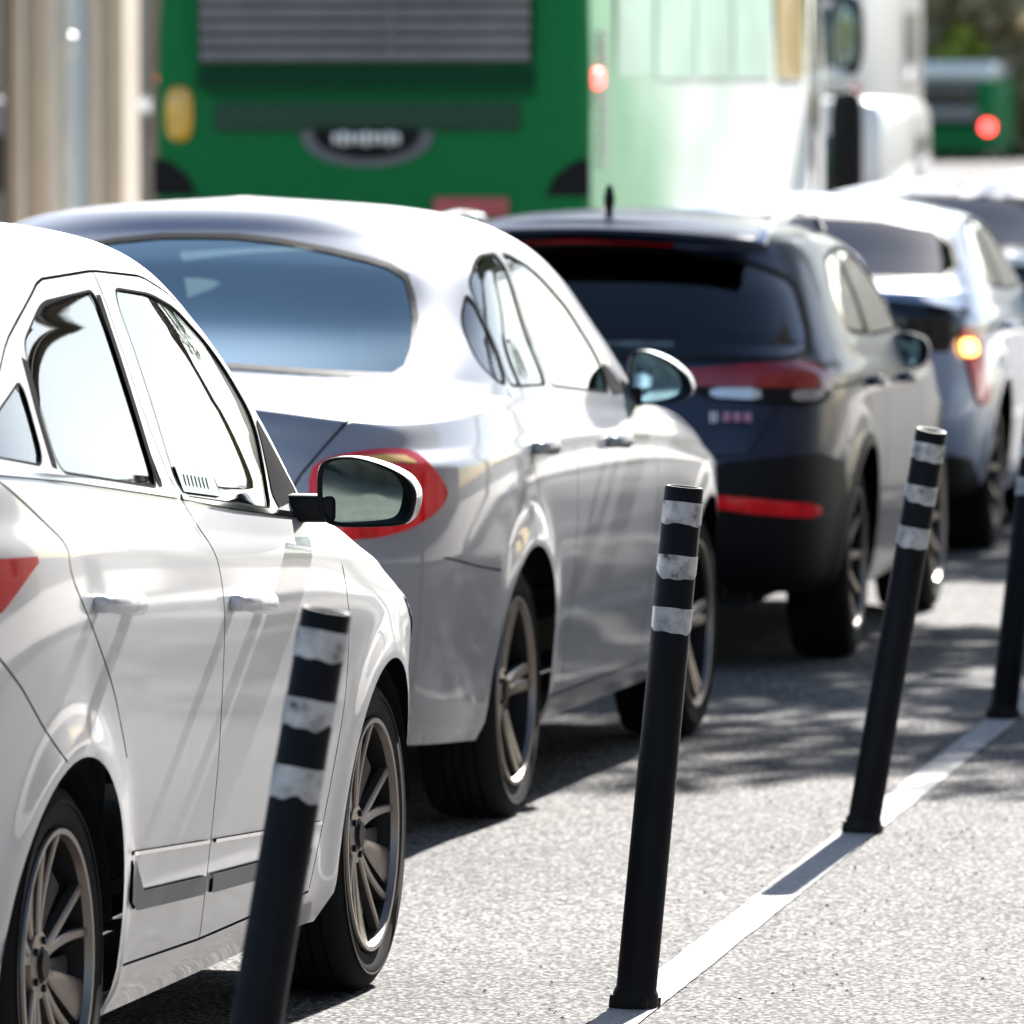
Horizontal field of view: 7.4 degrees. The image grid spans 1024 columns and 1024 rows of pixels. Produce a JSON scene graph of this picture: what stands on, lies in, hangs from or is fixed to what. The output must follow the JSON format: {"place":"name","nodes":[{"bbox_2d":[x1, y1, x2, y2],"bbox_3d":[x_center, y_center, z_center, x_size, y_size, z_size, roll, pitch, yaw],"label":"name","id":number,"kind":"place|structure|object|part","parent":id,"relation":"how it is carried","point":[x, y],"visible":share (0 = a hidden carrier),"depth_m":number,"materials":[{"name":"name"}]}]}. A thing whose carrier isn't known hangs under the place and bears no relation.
{"place":"outdoors","nodes":[
{"label":"outdoors","id":0,"kind":"place"},
{"bbox_2d":[97,501,1023,1023],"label":"road","id":1,"kind":"structure","parent":0,"point":[541,859],"depth_m":19.66,"materials":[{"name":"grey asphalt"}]},
{"bbox_2d":[0,222,422,1023],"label":"hatchback car","id":2,"kind":"object","parent":1,"relation":"on","point":[178,552],"visible":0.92,"depth_m":15.45,"materials":[{"name":"silver metal"}]},
{"bbox_3d":[-0.778,0.218,14.769,0.234,1.300,1.500,1,3,12],"label":"door","id":3,"kind":"part","parent":2,"relation":"part of","materials":[{"name":"white metal"}]},
{"label":"door","id":4,"kind":"part","parent":2,"relation":"part of","materials":[{"name":"metal"}]},
{"bbox_2d":[229,606,350,1023],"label":"bollard","id":5,"kind":"object","parent":1,"relation":"on","point":[294,801],"visible":1,"depth_m":12.65,"materials":[{"name":"black plastic"}]},
{"bbox_2d":[12,196,717,816],"bbox_3d":[-0.607,-0.080,22.326,2.060,1.633,4.620,1,3,11],"label":"saloon car","id":6,"kind":"object","parent":1,"relation":"on","point":[506,412],"visible":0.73,"depth_m":21.24,"materials":[{"name":"silver metal"}]},
{"bbox_3d":[-0.893,-0.546,20.894,1.331,0.365,0.596,1,3,11],"label":"rear window","id":7,"kind":"part","parent":6,"relation":"part of","materials":[{"name":"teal glass"}]},
{"bbox_3d":[0.013,-0.103,21.240,0.274,1.215,0.726,1,3,11],"label":"door","id":8,"kind":"part","parent":6,"relation":"part of","materials":[{"name":"white metal"}]},
{"bbox_3d":[0.194,-0.151,22.138,0.280,1.215,1.317,1,3,11],"label":"door","id":9,"kind":"part","parent":6,"relation":"part of","materials":[{"name":"white metal"}]},
{"bbox_2d":[154,0,863,221],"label":"city bus","id":10,"kind":"object","parent":1,"relation":"on","point":[490,109],"visible":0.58,"depth_m":46.77,"materials":[{"name":"green paint"}]},
{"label":"window","id":11,"kind":"part","parent":10,"relation":"part of","materials":[{"name":"green glass"}]},
{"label":"window","id":12,"kind":"part","parent":10,"relation":"part of","materials":[{"name":"green glass"}]},
{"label":"window","id":13,"kind":"part","parent":10,"relation":"part of","materials":[{"name":"green glass"}]},
{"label":"window","id":14,"kind":"part","parent":10,"relation":"part of","materials":[{"name":"green glass"}]},
{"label":"door","id":15,"kind":"part","parent":10,"relation":"part of","materials":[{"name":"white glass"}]},
{"bbox_2d":[441,183,946,655],"bbox_3d":[0.499,-0.384,28.320,1.941,1.605,4.290,0,3,9],"label":"hatchback car","id":16,"kind":"object","parent":1,"relation":"on","point":[807,407],"visible":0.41,"depth_m":26.51,"materials":[{"name":"black paint"}]},
{"bbox_3d":[0.212,-0.699,26.531,1.588,0.386,0.487,0,3,9],"label":"rear window","id":17,"kind":"part","parent":16,"relation":"part of","materials":[{"name":"black glass"}]},
{"bbox_3d":[1.178,-0.366,27.270,0.231,1.100,0.705,0,3,5],"label":"door","id":18,"kind":"part","parent":16,"relation":"part of","materials":[{"name":"grey metal"}]},
{"bbox_3d":[1.307,-0.415,28.159,0.263,1.105,1.258,0,3,9],"label":"door","id":19,"kind":"part","parent":16,"relation":"part of","materials":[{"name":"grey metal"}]},
{"bbox_2d":[589,689,1023,1023],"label":"line marking","id":20,"kind":"object","parent":1,"relation":"on","point":[687,965],"visible":0.87,"depth_m":19.25,"materials":[{"name":"paint"}]},
{"bbox_2d":[609,485,703,1009],"bbox_3d":[0.308,0.493,16.604,0.102,1.100,0.102,6,4,9],"label":"bollard","id":21,"kind":"object","parent":20,"relation":"on","point":[654,799],"visible":1,"depth_m":16.57,"materials":[{"name":"black plastic"}]},
{"bbox_2d":[986,426,1023,719],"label":"bollard","id":22,"kind":"object","parent":20,"relation":"on","point":[1004,704],"visible":1,"depth_m":24.24,"materials":[{"name":"black plastic"}]},
{"bbox_2d":[672,191,1023,548],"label":"hatchback car","id":23,"kind":"object","parent":1,"relation":"on","point":[949,284],"visible":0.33,"depth_m":33.09,"materials":[{"name":"paint"}]},
{"bbox_3d":[1.101,-1.104,33.055,1.509,0.272,0.659,0,3,9],"label":"rear window","id":24,"kind":"part","parent":23,"relation":"part of","materials":[{"name":"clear glass"}]},
{"bbox_3d":[1.046,-0.773,32.737,1.646,0.235,0.315,0,3,9],"label":"lower window","id":25,"kind":"part","parent":23,"relation":"part of","materials":[{"name":"black glass"}]},
{"bbox_3d":[2.017,-0.702,33.613,0.270,1.100,0.707,0,3,3],"label":"door","id":26,"kind":"part","parent":23,"relation":"part of","materials":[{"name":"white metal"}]},
{"bbox_3d":[2.136,-0.752,34.496,0.319,1.105,1.278,0,3,9],"label":"door","id":27,"kind":"part","parent":23,"relation":"part of","materials":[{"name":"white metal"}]},
{"bbox_2d":[824,98,929,191],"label":"van","id":28,"kind":"object","parent":1,"relation":"on","point":[896,138],"visible":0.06,"depth_m":76.23,"materials":[{"name":"white paint"}]},
{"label":"rear window","id":29,"kind":"part","parent":28,"relation":"part of","materials":[{"name":"glass"}]},
{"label":"side window","id":30,"kind":"part","parent":28,"relation":"part of","materials":[{"name":"glass"}]},
{"bbox_2d":[841,427,946,834],"bbox_3d":[0.991,0.310,20.484,0.102,1.070,0.102,11,10,9],"label":"bollard","id":31,"kind":"object","parent":1,"relation":"on","point":[864,815],"visible":1,"depth_m":20.45,"materials":[{"name":"black plastic"}]},
{"bbox_2d":[833,176,1023,286],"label":"hatchback car","id":32,"kind":"object","parent":1,"relation":"on","point":[995,205],"visible":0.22,"depth_m":39.59,"materials":[{"name":"white paint"}]},
{"bbox_3d":[2.109,-1.440,39.387,1.509,0.272,0.659,0,3,9],"label":"rear window","id":33,"kind":"part","parent":32,"relation":"part of","materials":[{"name":"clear glass"}]},
{"bbox_3d":[2.055,-1.109,39.069,1.646,0.235,0.315,0,3,9],"label":"lower window","id":34,"kind":"part","parent":32,"relation":"part of","materials":[{"name":"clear glass"}]},
{"bbox_2d":[930,155,1023,176],"bbox_3d":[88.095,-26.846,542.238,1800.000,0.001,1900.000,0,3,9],"label":"ground","id":35,"kind":"structure","parent":0,"point":[963,166],"depth_m":200.73,"materials":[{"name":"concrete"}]},
{"bbox_2d":[930,20,994,158],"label":"tree","id":36,"kind":"object","parent":35,"relation":"on","point":[957,37],"visible":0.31,"depth_m":221.06,"materials":[{"name":"green plant"}]},
{"bbox_2d":[922,62,1016,160],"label":"city bus","id":37,"kind":"object","parent":35,"relation":"on","point":[971,107],"visible":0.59,"depth_m":215.59,"materials":[{"name":"green paint"}]},
{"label":"rear window","id":38,"kind":"part","parent":37,"relation":"part of","materials":[{"name":"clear glass"}]},
{"bbox_2d":[922,0,1023,158],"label":"tree","id":39,"kind":"object","parent":35,"relation":"on","point":[938,15],"visible":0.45,"depth_m":221.19,"materials":[{"name":"green plant"}]},
{"bbox_2d":[922,17,1023,156],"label":"tree","id":40,"kind":"object","parent":35,"relation":"on","point":[1007,33],"visible":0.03,"depth_m":227.32,"materials":[{"name":"green plant"}]},
{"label":"pavement","id":41,"kind":"structure","parent":0,"visible":0},
{"bbox_2d":[0,0,159,222],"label":"building","id":42,"kind":"structure","parent":41,"relation":"on","point":[78,103],"depth_m":62.39,"materials":[{"name":"stone"}]},
{"bbox_2d":[0,0,24,222],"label":"pole","id":43,"kind":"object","parent":42,"relation":"in","point":[12,166],"depth_m":60.11,"materials":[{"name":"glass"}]},
{"bbox_2d":[72,0,100,207],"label":"pole","id":44,"kind":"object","parent":42,"relation":"in","point":[85,13],"depth_m":62.75,"materials":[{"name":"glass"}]},
{"bbox_2d":[135,0,159,201],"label":"pole","id":45,"kind":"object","parent":42,"relation":"in","point":[147,12],"depth_m":65.02,"materials":[{"name":"grey metal"}]},
{"bbox_2d":[822,0,921,101],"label":"box van","id":46,"kind":"object","parent":41,"relation":"on","point":[891,66],"visible":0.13,"depth_m":97.95,"materials":[{"name":"white paint"}]},
{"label":"rear window","id":47,"kind":"part","parent":46,"relation":"part of","materials":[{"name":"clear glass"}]},
{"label":"side window","id":48,"kind":"part","parent":46,"relation":"part of","materials":[{"name":"glass"}]}
]}

